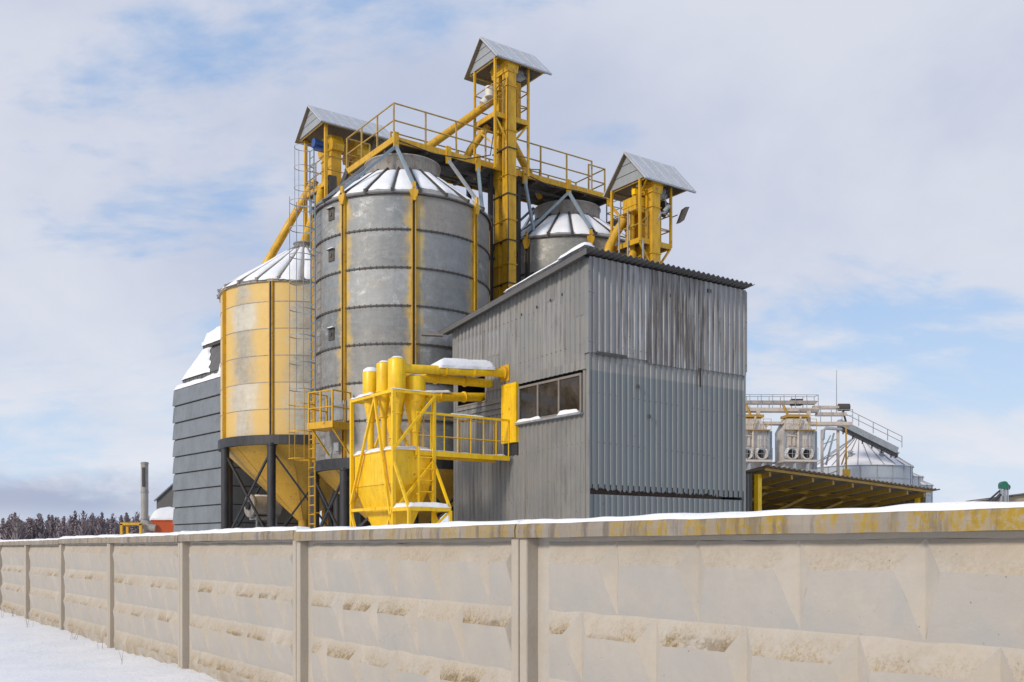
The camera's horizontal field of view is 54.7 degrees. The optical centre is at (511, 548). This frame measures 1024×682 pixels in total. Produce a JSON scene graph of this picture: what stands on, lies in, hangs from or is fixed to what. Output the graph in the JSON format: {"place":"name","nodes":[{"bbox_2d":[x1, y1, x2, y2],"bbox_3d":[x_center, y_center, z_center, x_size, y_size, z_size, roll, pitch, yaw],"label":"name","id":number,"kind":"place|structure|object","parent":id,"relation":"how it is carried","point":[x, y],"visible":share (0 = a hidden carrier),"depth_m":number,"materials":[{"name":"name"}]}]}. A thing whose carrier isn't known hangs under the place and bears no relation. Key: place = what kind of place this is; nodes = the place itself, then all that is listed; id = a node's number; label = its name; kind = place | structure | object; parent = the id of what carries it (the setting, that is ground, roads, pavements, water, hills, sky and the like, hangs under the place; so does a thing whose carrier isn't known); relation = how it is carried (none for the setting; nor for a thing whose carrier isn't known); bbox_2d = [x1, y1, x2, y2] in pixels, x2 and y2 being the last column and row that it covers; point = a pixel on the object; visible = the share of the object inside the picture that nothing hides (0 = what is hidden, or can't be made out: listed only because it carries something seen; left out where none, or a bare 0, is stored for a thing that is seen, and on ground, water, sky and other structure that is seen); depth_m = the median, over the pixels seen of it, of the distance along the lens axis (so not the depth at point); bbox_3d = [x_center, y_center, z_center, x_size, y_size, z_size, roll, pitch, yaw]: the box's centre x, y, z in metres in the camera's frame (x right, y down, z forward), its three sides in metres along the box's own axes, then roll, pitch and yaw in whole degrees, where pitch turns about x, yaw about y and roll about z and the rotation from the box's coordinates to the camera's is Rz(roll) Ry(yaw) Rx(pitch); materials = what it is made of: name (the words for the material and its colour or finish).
{"place":"outdoors","nodes":[
{"label":"outdoors","id":0,"kind":"place"},
{"bbox_2d":[9,519,24,539],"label":"utility pole","id":1,"kind":"object","parent":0,"point":[16,526],"visible":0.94,"depth_m":199.87,"materials":[{"name":"grey concrete"}]},
{"bbox_2d":[1,610,122,659],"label":"dry grass","id":2,"kind":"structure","parent":0,"point":[71,634],"depth_m":18.08,"materials":[{"name":"beige plant"}]},
{"bbox_2d":[0,610,220,681],"bbox_3d":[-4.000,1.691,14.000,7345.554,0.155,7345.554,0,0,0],"label":"snowy ground","id":3,"kind":"structure","parent":0,"point":[33,651],"depth_m":14.86,"materials":[{"name":"white snow"}]},
{"bbox_2d":[120,523,142,534],"bbox_3d":[-19.850,0.163,52.000,1.130,3.015,0.930,0,0,0],"label":"yellow frame","id":4,"kind":"object","parent":3,"relation":"on","point":[127,527],"visible":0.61,"depth_m":51.53,"materials":[{"name":"paint"}]},
{"bbox_2d":[150,507,174,532],"bbox_3d":[-17.668,-0.174,53.341,3.126,4.088,2.337,0,0,-10],"label":"red boiler","id":5,"kind":"object","parent":3,"relation":"on","point":[161,518],"visible":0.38,"depth_m":52.12,"materials":[{"name":"orange paint"}]},
{"bbox_2d":[140,462,156,532],"bbox_3d":[-19.088,-1.530,51.992,0.853,6.000,0.445,0,0,0],"label":"chimney","id":6,"kind":"object","parent":5,"relation":"attached to","point":[145,521],"visible":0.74,"depth_m":51.84,"materials":[{"name":"silver metal"}]},
{"bbox_2d":[154,483,174,508],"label":"grey shed","id":7,"kind":"structure","parent":3,"relation":"on","point":[164,498],"depth_m":55.03,"materials":[{"name":"grey metal"}]},
{"bbox_2d":[0,510,439,539],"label":"forest","id":8,"kind":"object","parent":3,"relation":"on","point":[93,524],"visible":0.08,"depth_m":343.49,"materials":[{"name":"plant"}]},
{"bbox_2d":[172,326,297,531],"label":"dryer building","id":9,"kind":"structure","parent":3,"relation":"on","point":[196,506],"depth_m":42.95,"materials":[{"name":"grey metal"}]},
{"bbox_2d":[244,494,281,526],"bbox_3d":[-9.928,-0.235,39.326,1.310,3.810,0.920,0,0,-41],"label":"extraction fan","id":10,"kind":"object","parent":3,"relation":"on","point":[259,502],"visible":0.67,"depth_m":38.96},
{"bbox_2d":[216,241,332,528],"bbox_3d":[-8.140,-5.085,38.753,6.660,13.910,6.650,0,0,-35],"label":"grain silo","id":11,"kind":"object","parent":3,"relation":"on","point":[253,442],"visible":0.5,"depth_m":35.92,"materials":[{"name":"yellow paint"}]},
{"bbox_2d":[262,105,389,526],"bbox_3d":[-6.865,-8.538,40.623,5.614,20.416,9.239,0,0,-35],"label":"bucket elevator","id":12,"kind":"object","parent":3,"relation":"on","point":[325,134],"visible":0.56,"depth_m":42.19,"materials":[{"name":"yellow paint"}]},
{"bbox_2d":[349,504,370,526],"bbox_3d":[-6.223,0.020,36.313,1.100,3.500,11.500,0,0,-35],"label":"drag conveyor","id":13,"kind":"object","parent":3,"relation":"on","point":[359,518],"visible":0.01,"depth_m":34.09,"materials":[{"name":"black metal"}]},
{"bbox_2d":[288,153,492,528],"bbox_3d":[-4.107,-5.560,33.216,7.141,14.860,6.162,0,0,-35],"label":"grain silo","id":14,"kind":"object","parent":3,"relation":"on","point":[399,263],"visible":0.75,"depth_m":30.98,"materials":[{"name":"grey metal"}]},
{"bbox_2d":[334,400,346,421],"bbox_3d":[-5.434,-4.280,31.125,0.610,0.700,0.130,0,0,36],"label":"door","id":15,"kind":"structure","parent":14,"relation":"in","point":[338,412],"depth_m":31.02,"materials":[{"name":"metal"}]},
{"bbox_2d":[349,356,509,526],"bbox_3d":[-1.938,-1.750,27.273,4.001,7.039,3.388,0,0,-35],"label":"dust collector","id":16,"kind":"object","parent":3,"relation":"on","point":[392,482],"visible":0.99,"depth_m":26.29,"materials":[{"name":"yellow paint"}]},
{"bbox_2d":[415,411,509,462],"bbox_3d":[-1.504,-3.039,27.076,2.990,1.188,0.776,0,0,-35],"label":"catwalk","id":17,"kind":"object","parent":16,"relation":"attached to","point":[444,454],"visible":0.98,"depth_m":26.97,"materials":[{"name":"yellow paint"}]},
{"bbox_2d":[312,102,660,301],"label":"elevated walkway","id":18,"kind":"structure","parent":3,"relation":"on","point":[465,169],"depth_m":35.06,"materials":[{"name":"yellow paint"}]},
{"bbox_2d":[427,37,551,299],"bbox_3d":[-0.735,-8.133,35.130,5.766,19.606,2.466,0,0,-35],"label":"bucket elevator","id":19,"kind":"object","parent":3,"relation":"on","point":[503,74],"visible":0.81,"depth_m":34.73,"materials":[{"name":"yellow paint"}]},
{"bbox_2d":[0,501,1023,681],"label":"concrete fence","id":20,"kind":"object","parent":3,"relation":"on","point":[922,592],"visible":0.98,"depth_m":6.77,"materials":[{"name":"beige concrete"}]},
{"bbox_2d":[521,199,624,280],"bbox_3d":[2.121,-5.610,38.072,6.141,14.960,6.162,0,0,-35],"label":"grain silo","id":21,"kind":"object","parent":3,"relation":"on","point":[561,227],"visible":0.17,"depth_m":35.52,"materials":[{"name":"silver metal"}]},
{"bbox_2d":[421,242,754,520],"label":"corrugated building","id":22,"kind":"structure","parent":3,"relation":"on","point":[621,392],"depth_m":26.65,"materials":[{"name":"grey metal"}]},
{"bbox_2d":[501,382,518,443],"bbox_3d":[-0.060,-3.780,27.732,0.135,1.660,0.710,0,0,-35],"label":"door","id":23,"kind":"structure","parent":22,"relation":"in","point":[509,392],"depth_m":27.61,"materials":[{"name":"yellow paint"}]},
{"bbox_2d":[514,373,583,424],"bbox_3d":[0.965,-3.942,26.300,0.202,1.055,2.850,0,0,-35],"label":"window","id":24,"kind":"structure","parent":22,"relation":"in","point":[561,397],"depth_m":26.23,"materials":[{"name":"brown glass"}]},
{"bbox_2d":[603,152,695,263],"bbox_3d":[4.535,-5.832,33.775,2.804,15.005,2.198,0,0,-35],"label":"bucket elevator","id":25,"kind":"object","parent":3,"relation":"on","point":[642,189],"visible":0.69,"depth_m":33.32,"materials":[{"name":"yellow paint"}]},
{"bbox_2d":[746,414,772,469],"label":"grain dryer","id":26,"kind":"object","parent":3,"relation":"on","point":[759,450],"visible":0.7,"depth_m":79.99,"materials":[{"name":"metal"}]},
{"bbox_2d":[772,414,817,471],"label":"grain dryer","id":27,"kind":"object","parent":3,"relation":"on","point":[796,441],"visible":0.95,"depth_m":80.01,"materials":[{"name":"metal"}]},
{"bbox_2d":[746,370,852,427],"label":"conveyor bridge","id":28,"kind":"structure","parent":3,"relation":"on","point":[795,402],"depth_m":80.79,"materials":[{"name":"metal"}]},
{"bbox_2d":[743,465,939,511],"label":"open shed","id":29,"kind":"structure","parent":3,"relation":"on","point":[769,487],"depth_m":39.45,"materials":[{"name":"yellow metal"}]},
{"bbox_2d":[817,437,913,484],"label":"round silo","id":30,"kind":"object","parent":3,"relation":"on","point":[866,460],"visible":0.31,"depth_m":91.20,"materials":[{"name":"metal"}]},
{"bbox_2d":[913,473,921,485],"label":"round silo","id":31,"kind":"object","parent":3,"relation":"on","point":[916,479],"visible":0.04,"depth_m":99.97,"materials":[{"name":"metal"}]},
{"bbox_2d":[920,476,933,502],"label":"round silo","id":32,"kind":"object","parent":3,"relation":"on","point":[929,497],"visible":0.06,"depth_m":112.22,"materials":[{"name":"metal"}]},
{"bbox_2d":[968,493,1023,501],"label":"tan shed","id":33,"kind":"structure","parent":3,"relation":"on","point":[1016,497],"depth_m":70.98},
{"bbox_2d":[0,0,1023,536],"label":"sky","id":34,"kind":"structure","parent":0,"point":[858,164],"materials":[{"name":"blue"}]},
{"bbox_2d":[820,426,849,476],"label":"trestle tower","id":35,"kind":"structure","parent":0,"point":[845,471],"depth_m":86.89,"materials":[{"name":"metal"}]},
{"bbox_2d":[837,410,901,457],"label":"inclined conveyor","id":36,"kind":"object","parent":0,"point":[890,449],"visible":0.85,"depth_m":88.81,"materials":[{"name":"metal"}]},
{"bbox_2d":[986,481,1010,501],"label":"green elevator","id":37,"kind":"object","parent":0,"point":[1005,486],"visible":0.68,"depth_m":69.92,"materials":[{"name":"paint"}]}
]}

